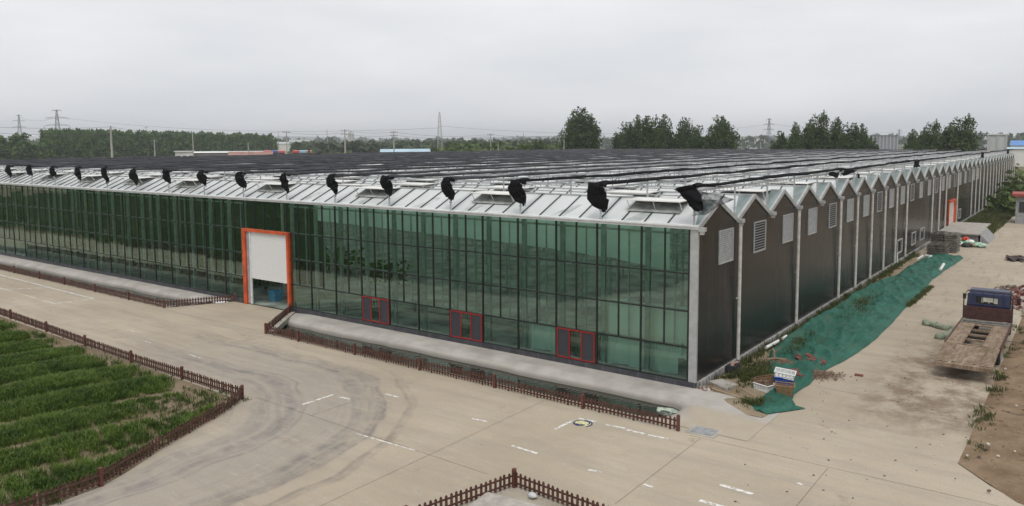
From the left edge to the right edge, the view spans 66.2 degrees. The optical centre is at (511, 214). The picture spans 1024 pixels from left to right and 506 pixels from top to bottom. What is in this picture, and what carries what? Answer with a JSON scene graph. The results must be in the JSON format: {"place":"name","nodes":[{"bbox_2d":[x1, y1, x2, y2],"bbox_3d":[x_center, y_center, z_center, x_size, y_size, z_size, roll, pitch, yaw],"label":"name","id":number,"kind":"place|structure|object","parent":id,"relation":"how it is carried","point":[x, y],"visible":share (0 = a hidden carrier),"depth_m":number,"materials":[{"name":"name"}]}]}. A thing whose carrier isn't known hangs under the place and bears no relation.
{"place":"outdoors","nodes":[
{"label":"outdoors","id":0,"kind":"place"},
{"bbox_2d":[0,316,230,505],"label":"garden soil","id":1,"kind":"structure","parent":0,"point":[179,385],"depth_m":27.97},
{"bbox_2d":[0,319,221,505],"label":"crop rows","id":2,"kind":"object","parent":1,"relation":"on","point":[57,373],"visible":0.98,"depth_m":27.62,"materials":[{"name":"green plant"}]},
{"bbox_2d":[0,308,243,505],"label":"picket fence","id":3,"kind":"object","parent":1,"relation":"on","point":[183,374],"visible":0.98,"depth_m":27.50,"materials":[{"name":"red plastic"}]},
{"bbox_2d":[194,151,247,155],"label":"long shed","id":4,"kind":"structure","parent":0,"point":[201,153],"depth_m":284.89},
{"bbox_2d":[228,151,272,154],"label":"building","id":5,"kind":"structure","parent":0,"point":[253,153],"depth_m":270.94,"materials":[{"name":"white tile"}]},
{"bbox_2d":[1,264,678,416],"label":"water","id":6,"kind":"structure","parent":0,"point":[640,405],"depth_m":33.52,"materials":[{"name":"liquid"}]},
{"bbox_2d":[656,407,678,415],"bbox_3d":[5.628,7.080,28.001,1.072,0.170,0.652,4,7,36],"label":"floating net","id":7,"kind":"object","parent":6,"relation":"on","point":[659,409],"visible":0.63,"depth_m":28.26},
{"bbox_2d":[6,136,788,141],"bbox_3d":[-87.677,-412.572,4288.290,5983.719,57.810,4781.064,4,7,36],"label":"hills","id":8,"kind":"structure","parent":0,"point":[342,138],"depth_m":5164.44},
{"bbox_2d":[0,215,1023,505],"bbox_3d":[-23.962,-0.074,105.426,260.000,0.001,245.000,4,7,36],"label":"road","id":9,"kind":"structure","parent":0,"point":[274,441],"depth_m":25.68,"materials":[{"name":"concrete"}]},
{"bbox_2d":[1,275,802,505],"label":"road markings","id":10,"kind":"object","parent":9,"relation":"on","point":[700,500],"visible":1,"depth_m":25.67,"materials":[{"name":"white paint"}]},
{"bbox_2d":[264,303,679,431],"bbox_3d":[-4.666,6.133,33.697,3.396,0.587,25.717,-5,7,-44],"label":"picket fence","id":11,"kind":"object","parent":9,"relation":"on","point":[354,350],"visible":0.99,"depth_m":30.86,"materials":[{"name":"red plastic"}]},
{"bbox_2d":[43,206,1023,505],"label":"weeds","id":12,"kind":"object","parent":9,"relation":"on","point":[993,218],"visible":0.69,"depth_m":33.22,"materials":[{"name":"green plant"}]},
{"bbox_2d":[176,308,1010,505],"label":"pavement joints","id":13,"kind":"object","parent":9,"relation":"on","point":[641,483],"visible":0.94,"depth_m":23.64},
{"bbox_2d":[684,424,722,438],"bbox_3d":[6.263,7.072,25.644,1.000,0.020,0.800,4,7,36],"label":"drain cover","id":14,"kind":"object","parent":9,"relation":"on","point":[704,431],"visible":1,"depth_m":25.60,"materials":[{"name":"concrete"}]},
{"bbox_2d":[734,313,1023,502],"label":"ground litter","id":15,"kind":"object","parent":9,"relation":"on","point":[979,456],"visible":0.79,"depth_m":24.41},
{"bbox_2d":[926,241,949,254],"bbox_3d":[35.107,2.846,64.772,1.403,0.970,2.108,4,7,36],"label":"tray stack","id":16,"kind":"object","parent":9,"relation":"on","point":[932,247],"visible":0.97,"depth_m":64.13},
{"bbox_2d":[922,319,954,339],"bbox_3d":[21.303,5.707,38.717,1.482,0.411,3.341,1,5,18],"label":"crumpled net","id":17,"kind":"object","parent":9,"relation":"on","point":[948,329],"visible":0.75,"depth_m":39.11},
{"bbox_2d":[930,231,946,241],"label":"tray stack","id":18,"kind":"object","parent":9,"relation":"on","point":[936,236],"visible":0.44,"depth_m":66.63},
{"bbox_2d":[944,232,960,252],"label":"tray stack","id":19,"kind":"object","parent":9,"relation":"on","point":[953,239],"visible":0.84,"depth_m":65.91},
{"bbox_2d":[939,222,995,243],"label":"loading platform","id":20,"kind":"structure","parent":9,"relation":"on","point":[979,232],"depth_m":75.20,"materials":[{"name":"concrete"}]},
{"bbox_2d":[934,287,1020,372],"bbox_3d":[20.794,5.027,34.954,2.420,2.247,10.635,4,7,36],"label":"flatbed truck","id":21,"kind":"object","parent":9,"relation":"on","point":[989,308],"visible":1,"depth_m":35.30,"materials":[{"name":"brown wood"}]},
{"bbox_2d":[1010,284,1023,310],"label":"brick rubble","id":22,"kind":"object","parent":9,"relation":"on","point":[1017,291],"visible":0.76,"depth_m":45.20,"materials":[{"name":"brick"}]},
{"bbox_2d":[458,486,565,505],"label":"yard paving","id":23,"kind":"structure","parent":0,"point":[517,493],"depth_m":20.96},
{"bbox_2d":[468,492,539,505],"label":"concrete slab","id":24,"kind":"structure","parent":23,"relation":"on","point":[489,499],"depth_m":20.41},
{"bbox_2d":[404,468,608,505],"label":"picket fence","id":25,"kind":"object","parent":23,"relation":"on","point":[515,477],"visible":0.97,"depth_m":20.72,"materials":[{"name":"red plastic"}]},
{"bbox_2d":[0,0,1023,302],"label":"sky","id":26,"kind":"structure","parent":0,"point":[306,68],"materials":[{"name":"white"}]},
{"bbox_2d":[6,144,1023,503],"bbox_3d":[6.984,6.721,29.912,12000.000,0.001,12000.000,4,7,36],"label":"ground","id":27,"kind":"structure","parent":0,"point":[754,150],"depth_m":46.76,"materials":[{"name":"soil"}]},
{"bbox_2d":[7,134,22,158],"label":"broadleaf tree","id":28,"kind":"object","parent":27,"relation":"on","point":[12,140],"visible":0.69,"depth_m":322.53,"materials":[{"name":"green plant"}]},
{"bbox_2d":[5,132,39,158],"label":"broadleaf tree","id":29,"kind":"object","parent":27,"relation":"on","point":[27,150],"visible":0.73,"depth_m":324.97,"materials":[{"name":"green plant"}]},
{"bbox_2d":[35,138,57,158],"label":"broadleaf tree","id":30,"kind":"object","parent":27,"relation":"on","point":[47,150],"visible":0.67,"depth_m":329.05,"materials":[{"name":"green plant"}]},
{"bbox_2d":[56,129,67,157],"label":"belt tree","id":31,"kind":"object","parent":27,"relation":"on","point":[63,146],"visible":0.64,"depth_m":348.40,"materials":[{"name":"green plant"}]},
{"bbox_2d":[61,128,72,157],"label":"belt tree","id":32,"kind":"object","parent":27,"relation":"on","point":[64,131],"visible":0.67,"depth_m":351.19,"materials":[{"name":"green plant"}]},
{"bbox_2d":[74,127,88,157],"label":"belt tree","id":33,"kind":"object","parent":27,"relation":"on","point":[81,136],"visible":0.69,"depth_m":361.26,"materials":[{"name":"green plant"}]},
{"bbox_2d":[82,129,92,157],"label":"belt tree","id":34,"kind":"object","parent":27,"relation":"on","point":[85,134],"visible":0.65,"depth_m":363.86,"materials":[{"name":"green plant"}]},
{"bbox_2d":[89,131,100,157],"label":"belt tree","id":35,"kind":"object","parent":27,"relation":"on","point":[95,145],"visible":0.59,"depth_m":368.99,"materials":[{"name":"green plant"}]},
{"bbox_2d":[95,128,107,157],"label":"belt tree","id":36,"kind":"object","parent":27,"relation":"on","point":[101,140],"visible":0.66,"depth_m":373.55,"materials":[{"name":"green plant"}]},
{"bbox_2d":[0,255,226,306],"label":"concrete apron","id":37,"kind":"object","parent":27,"relation":"on","point":[141,287],"visible":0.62,"depth_m":54.57,"materials":[{"name":"concrete"}]},
{"bbox_2d":[0,264,235,307],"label":"picket fence","id":38,"kind":"object","parent":37,"relation":"on","point":[128,295],"visible":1,"depth_m":48.84,"materials":[{"name":"brown wood"}]},
{"bbox_2d":[114,129,125,156],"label":"belt tree","id":39,"kind":"object","parent":27,"relation":"on","point":[120,145],"visible":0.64,"depth_m":385.46,"materials":[{"name":"green plant"}]},
{"bbox_2d":[127,129,135,156],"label":"belt tree","id":40,"kind":"object","parent":27,"relation":"on","point":[132,141],"visible":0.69,"depth_m":393.47,"materials":[{"name":"green plant"}]},
{"bbox_2d":[134,129,144,155],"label":"belt tree","id":41,"kind":"object","parent":27,"relation":"on","point":[138,135],"visible":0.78,"depth_m":398.41,"materials":[{"name":"green plant"}]},
{"bbox_2d":[141,132,148,155],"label":"belt tree","id":42,"kind":"object","parent":27,"relation":"on","point":[144,141],"visible":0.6,"depth_m":401.89,"materials":[{"name":"green plant"}]},
{"bbox_2d":[151,130,161,155],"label":"belt tree","id":43,"kind":"object","parent":27,"relation":"on","point":[157,147],"visible":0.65,"depth_m":409.97,"materials":[{"name":"green plant"}]},
{"bbox_2d":[380,149,430,151],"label":"blue roofed shed","id":44,"kind":"structure","parent":27,"relation":"on","point":[405,150],"depth_m":254.25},
{"bbox_2d":[288,138,563,153],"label":"wood","id":45,"kind":"object","parent":27,"relation":"on","point":[356,146],"visible":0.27,"depth_m":424.62,"materials":[{"name":"green plant"}]},
{"bbox_2d":[0,152,1014,388],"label":"greenhouse","id":46,"kind":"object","parent":27,"relation":"on","point":[663,289],"visible":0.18,"depth_m":43.32,"materials":[{"name":"glass"}]},
{"bbox_2d":[41,231,409,288],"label":"indoor crops","id":47,"kind":"object","parent":46,"relation":"in","point":[219,260],"visible":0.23,"depth_m":56.89,"materials":[{"name":"green plant"}]},
{"bbox_2d":[241,228,293,305],"bbox_3d":[-14.103,3.127,45.237,4.270,4.480,0.280,4,7,36],"label":"roller door","id":48,"kind":"structure","parent":46,"relation":"in","point":[266,254],"depth_m":45.16,"materials":[{"name":"white metal"}]},
{"bbox_2d":[267,289,283,301],"bbox_3d":[-14.202,4.857,47.079,0.680,0.620,0.754,4,7,36],"label":"storage tub","id":49,"kind":"object","parent":46,"relation":"on","point":[275,295],"visible":1,"depth_m":46.94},
{"bbox_2d":[362,296,388,324],"bbox_3d":[-6.964,4.865,40.060,1.920,1.270,0.036,4,7,36],"label":"window","id":50,"kind":"structure","parent":46,"relation":"in","point":[366,301],"depth_m":40.01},
{"bbox_2d":[450,310,481,341],"bbox_3d":[-2.143,5.166,36.501,1.920,1.270,0.036,4,7,36],"label":"window","id":51,"kind":"structure","parent":46,"relation":"in","point":[455,316],"depth_m":36.41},
{"bbox_2d":[0,150,1011,224],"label":"shade net frame","id":52,"kind":"object","parent":46,"relation":"on","point":[792,170],"visible":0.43,"depth_m":50.28,"materials":[{"name":"metal"}]},
{"bbox_2d":[2,149,554,159],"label":"rolled shade net","id":53,"kind":"object","parent":52,"relation":"attached to","point":[229,155],"visible":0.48,"depth_m":111.11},
{"bbox_2d":[0,149,578,160],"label":"rolled shade net","id":54,"kind":"object","parent":52,"relation":"on","point":[252,155],"visible":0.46,"depth_m":107.84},
{"bbox_2d":[0,149,592,161],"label":"rolled shade net","id":55,"kind":"object","parent":52,"relation":"attached to","point":[242,156],"visible":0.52,"depth_m":102.49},
{"bbox_2d":[0,149,618,162],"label":"rolled shade net","id":56,"kind":"object","parent":52,"relation":"on","point":[250,157],"visible":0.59,"depth_m":91.11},
{"bbox_2d":[22,149,606,161],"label":"rolled shade net","id":57,"kind":"object","parent":52,"relation":"on","point":[308,155],"visible":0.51,"depth_m":104.70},
{"bbox_2d":[0,149,637,163],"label":"rolled shade net","id":58,"kind":"object","parent":52,"relation":"on","point":[315,156],"visible":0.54,"depth_m":94.88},
{"bbox_2d":[0,149,661,164],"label":"rolled shade net","id":59,"kind":"object","parent":52,"relation":"attached to","point":[287,157],"visible":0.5,"depth_m":91.07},
{"bbox_2d":[5,148,695,176],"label":"rolled shade net","id":60,"kind":"object","parent":52,"relation":"attached to","point":[8,170],"visible":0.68,"depth_m":82.42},
{"bbox_2d":[26,149,697,175],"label":"rolled shade net","id":61,"kind":"object","parent":52,"relation":"attached to","point":[29,170],"visible":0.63,"depth_m":79.75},
{"bbox_2d":[49,149,716,176],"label":"rolled shade net","id":62,"kind":"object","parent":52,"relation":"attached to","point":[52,172],"visible":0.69,"depth_m":76.85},
{"bbox_2d":[74,148,745,180],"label":"rolled shade net","id":63,"kind":"object","parent":52,"relation":"attached to","point":[77,172],"visible":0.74,"depth_m":74.94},
{"bbox_2d":[101,149,766,183],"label":"rolled shade net","id":64,"kind":"object","parent":52,"relation":"attached to","point":[104,173],"visible":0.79,"depth_m":69.57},
{"bbox_2d":[128,149,782,185],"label":"rolled shade net","id":65,"kind":"object","parent":52,"relation":"attached to","point":[133,175],"visible":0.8,"depth_m":67.28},
{"bbox_2d":[162,149,801,182],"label":"rolled shade net","id":66,"kind":"object","parent":52,"relation":"attached to","point":[166,176],"visible":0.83,"depth_m":64.49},
{"bbox_2d":[196,149,820,185],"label":"rolled shade net","id":67,"kind":"object","parent":52,"relation":"attached to","point":[201,177],"visible":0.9,"depth_m":61.54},
{"bbox_2d":[235,149,846,189],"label":"rolled shade net","id":68,"kind":"object","parent":52,"relation":"attached to","point":[240,180],"visible":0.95,"depth_m":58.34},
{"bbox_2d":[279,149,868,193],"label":"rolled shade net","id":69,"kind":"object","parent":52,"relation":"attached to","point":[284,181],"visible":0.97,"depth_m":56.95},
{"bbox_2d":[326,149,890,194],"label":"rolled shade net","id":70,"kind":"object","parent":52,"relation":"attached to","point":[331,183],"visible":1,"depth_m":51.99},
{"bbox_2d":[380,149,913,197],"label":"rolled shade net","id":71,"kind":"object","parent":52,"relation":"attached to","point":[386,184],"visible":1,"depth_m":48.44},
{"bbox_2d":[441,149,935,200],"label":"rolled shade net","id":72,"kind":"object","parent":52,"relation":"attached to","point":[447,189],"visible":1,"depth_m":44.41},
{"bbox_2d":[508,149,961,205],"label":"rolled shade net","id":73,"kind":"object","parent":52,"relation":"attached to","point":[517,193],"visible":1,"depth_m":40.92,"materials":[{"name":"fabric"}]},
{"bbox_2d":[587,149,986,212],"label":"rolled shade net","id":74,"kind":"object","parent":52,"relation":"attached to","point":[597,196],"visible":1,"depth_m":34.89,"materials":[{"name":"fabric"}]},
{"bbox_2d":[674,149,1012,214],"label":"rolled shade net","id":75,"kind":"object","parent":52,"relation":"attached to","point":[701,203],"visible":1,"depth_m":29.86,"materials":[{"name":"fabric"}]},
{"bbox_2d":[556,327,594,362],"bbox_3d":[2.662,5.466,32.954,1.880,1.270,0.036,4,7,36],"label":"window","id":76,"kind":"structure","parent":46,"relation":"in","point":[562,334],"depth_m":33.01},
{"bbox_2d":[948,198,956,224],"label":"side door","id":77,"kind":"structure","parent":46,"relation":"in","point":[952,203],"depth_m":81.76,"materials":[{"name":"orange metal"}]},
{"bbox_2d":[6,131,1023,149],"bbox_3d":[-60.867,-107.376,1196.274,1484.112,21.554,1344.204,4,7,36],"label":"wood","id":78,"kind":"object","parent":27,"relation":"on","point":[605,143],"visible":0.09,"depth_m":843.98,"materials":[{"name":"green plant"}]},
{"bbox_2d":[271,313,780,440],"bbox_3d":[-2.483,6.634,34.512,27.520,0.855,3.860,4,7,36],"label":"concrete apron","id":79,"kind":"object","parent":27,"relation":"on","point":[708,409],"visible":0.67,"depth_m":31.79,"materials":[{"name":"concrete"}]},
{"bbox_2d":[269,312,294,333],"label":"culvert beam","id":80,"kind":"structure","parent":79,"relation":"on","point":[283,322],"depth_m":41.45,"materials":[{"name":"concrete"}]},
{"bbox_2d":[557,106,603,148],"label":"poplar tree","id":81,"kind":"object","parent":27,"relation":"on","point":[582,131],"visible":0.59,"depth_m":212.85,"materials":[{"name":"green plant"}]},
{"bbox_2d":[610,121,635,148],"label":"poplar tree","id":82,"kind":"object","parent":27,"relation":"on","point":[624,139],"visible":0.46,"depth_m":212.10,"materials":[{"name":"green plant"}]},
{"bbox_2d":[631,115,643,148],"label":"poplar tree","id":83,"kind":"object","parent":27,"relation":"on","point":[638,124],"visible":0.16,"depth_m":214.86,"materials":[{"name":"green plant"}]},
{"bbox_2d":[639,114,667,148],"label":"poplar tree","id":84,"kind":"object","parent":27,"relation":"on","point":[657,140],"visible":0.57,"depth_m":201.40,"materials":[{"name":"green plant"}]},
{"bbox_2d":[657,114,678,148],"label":"poplar tree","id":85,"kind":"object","parent":27,"relation":"on","point":[669,134],"visible":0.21,"depth_m":205.26,"materials":[{"name":"green plant"}]},
{"bbox_2d":[672,117,694,148],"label":"poplar tree","id":86,"kind":"object","parent":27,"relation":"on","point":[683,135],"visible":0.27,"depth_m":207.31,"materials":[{"name":"green plant"}]},
{"bbox_2d":[685,125,709,148],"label":"poplar tree","id":87,"kind":"object","parent":27,"relation":"on","point":[697,141],"visible":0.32,"depth_m":194.27,"materials":[{"name":"green plant"}]},
{"bbox_2d":[705,115,742,148],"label":"poplar tree","id":88,"kind":"object","parent":27,"relation":"on","point":[722,136],"visible":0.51,"depth_m":195.11,"materials":[{"name":"green plant"}]},
{"bbox_2d":[769,131,787,150],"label":"poplar tree","id":89,"kind":"object","parent":27,"relation":"on","point":[779,143],"visible":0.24,"depth_m":192.90,"materials":[{"name":"green plant"}]},
{"bbox_2d":[783,122,805,150],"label":"poplar tree","id":90,"kind":"object","parent":27,"relation":"on","point":[794,142],"visible":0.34,"depth_m":180.85,"materials":[{"name":"green plant"}]},
{"bbox_2d":[800,110,835,151],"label":"poplar tree","id":91,"kind":"object","parent":27,"relation":"on","point":[818,137],"visible":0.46,"depth_m":182.45,"materials":[{"name":"green plant"}]},
{"bbox_2d":[828,117,844,151],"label":"poplar tree","id":92,"kind":"object","parent":27,"relation":"on","point":[837,127],"visible":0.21,"depth_m":184.30,"materials":[{"name":"green plant"}]},
{"bbox_2d":[836,122,860,151],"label":"poplar tree","id":93,"kind":"object","parent":27,"relation":"on","point":[847,141],"visible":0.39,"depth_m":173.66,"materials":[{"name":"green plant"}]},
{"bbox_2d":[858,123,872,149],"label":"poplar tree","id":94,"kind":"object","parent":27,"relation":"on","point":[865,141],"visible":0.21,"depth_m":176.77,"materials":[{"name":"green plant"}]},
{"bbox_2d":[869,135,898,150],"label":"frame hall","id":95,"kind":"structure","parent":27,"relation":"on","point":[887,142],"depth_m":386.54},
{"bbox_2d":[903,129,921,149],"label":"poplar tree","id":96,"kind":"object","parent":27,"relation":"on","point":[911,139],"visible":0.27,"depth_m":166.72,"materials":[{"name":"green plant"}]},
{"bbox_2d":[914,119,946,150],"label":"poplar tree","id":97,"kind":"object","parent":27,"relation":"on","point":[933,140],"visible":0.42,"depth_m":168.76,"materials":[{"name":"green plant"}]},
{"bbox_2d":[939,113,984,152],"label":"poplar tree","id":98,"kind":"object","parent":27,"relation":"on","point":[963,137],"visible":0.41,"depth_m":169.30,"materials":[{"name":"green plant"}]},
{"bbox_2d":[983,190,1015,215],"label":"shrub","id":99,"kind":"object","parent":27,"relation":"on","point":[998,204],"visible":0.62,"depth_m":100.18,"materials":[{"name":"green plant"}]},
{"bbox_2d":[990,178,1023,206],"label":"shrub","id":100,"kind":"object","parent":27,"relation":"on","point":[1012,186],"visible":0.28,"depth_m":109.33,"materials":[{"name":"green plant"}]},
{"bbox_2d":[1002,170,1023,188],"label":"shrub","id":101,"kind":"object","parent":27,"relation":"on","point":[1016,182],"visible":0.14,"depth_m":126.14,"materials":[{"name":"green plant"}]},
{"bbox_2d":[706,255,925,417],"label":"sandy soil","id":102,"kind":"structure","parent":0,"point":[750,410],"depth_m":29.56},
{"bbox_2d":[708,379,737,390],"bbox_3d":[8.170,6.548,30.259,0.778,0.110,1.020,-3,6,-27],"label":"concrete slab","id":103,"kind":"object","parent":102,"relation":"on","point":[722,384],"depth_m":30.18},
{"bbox_2d":[725,361,739,373],"bbox_3d":[9.026,6.234,32.097,0.400,0.390,0.600,4,7,36],"label":"waste box","id":104,"kind":"object","parent":102,"relation":"on","point":[731,366],"visible":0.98,"depth_m":31.93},
{"bbox_2d":[753,380,775,392],"bbox_3d":[9.572,6.500,29.741,0.574,0.264,0.717,-4,6,-33],"label":"white crate","id":105,"kind":"object","parent":102,"relation":"on","point":[766,389],"visible":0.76,"depth_m":29.55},
{"bbox_2d":[752,374,773,387],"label":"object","id":106,"kind":"object","parent":105,"relation":"in","point":[769,378],"visible":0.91,"depth_m":29.68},
{"bbox_2d":[774,381,795,396],"bbox_3d":[10.104,6.475,29.093,0.717,0.407,0.574,2,6,22],"label":"brown basket","id":107,"kind":"object","parent":102,"relation":"on","point":[789,389],"visible":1,"depth_m":28.93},
{"bbox_2d":[774,377,794,385],"bbox_3d":[10.354,6.355,29.895,0.738,0.458,0.534,2,6,19],"label":"blue crate","id":108,"kind":"object","parent":107,"relation":"on","point":[781,379],"visible":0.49,"depth_m":29.69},
{"bbox_2d":[774,367,796,380],"bbox_3d":[10.364,6.048,29.827,0.778,0.223,0.554,8,12,24],"label":"white crate","id":109,"kind":"object","parent":108,"relation":"on","point":[789,375],"visible":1,"depth_m":29.74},
{"bbox_2d":[813,370,857,382],"bbox_3d":[12.397,6.390,31.671,2.836,0.199,2.510,4,7,36],"label":"rubble","id":110,"kind":"object","parent":102,"relation":"on","point":[821,373],"visible":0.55,"depth_m":31.49,"materials":[{"name":"stone"}]},
{"bbox_2d":[751,253,962,413],"bbox_3d":[21.464,4.918,45.750,3.741,0.434,45.150,4,7,36],"label":"dust net","id":111,"kind":"object","parent":102,"relation":"on","point":[845,337],"visible":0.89,"depth_m":38.97,"materials":[{"name":"fabric"}]},
{"bbox_2d":[958,314,1023,504],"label":"bare soil","id":112,"kind":"structure","parent":0,"point":[1003,473],"depth_m":24.91,"materials":[{"name":"soil"}]},
{"bbox_2d":[987,134,1007,152],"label":"white hall","id":113,"kind":"structure","parent":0,"point":[995,142],"depth_m":254.35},
{"bbox_2d":[1007,147,1023,166],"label":"white walled shed","id":114,"kind":"structure","parent":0,"point":[1018,152],"depth_m":276.88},
{"bbox_2d":[1012,191,1023,223],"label":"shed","id":115,"kind":"structure","parent":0,"point":[1019,215],"depth_m":88.43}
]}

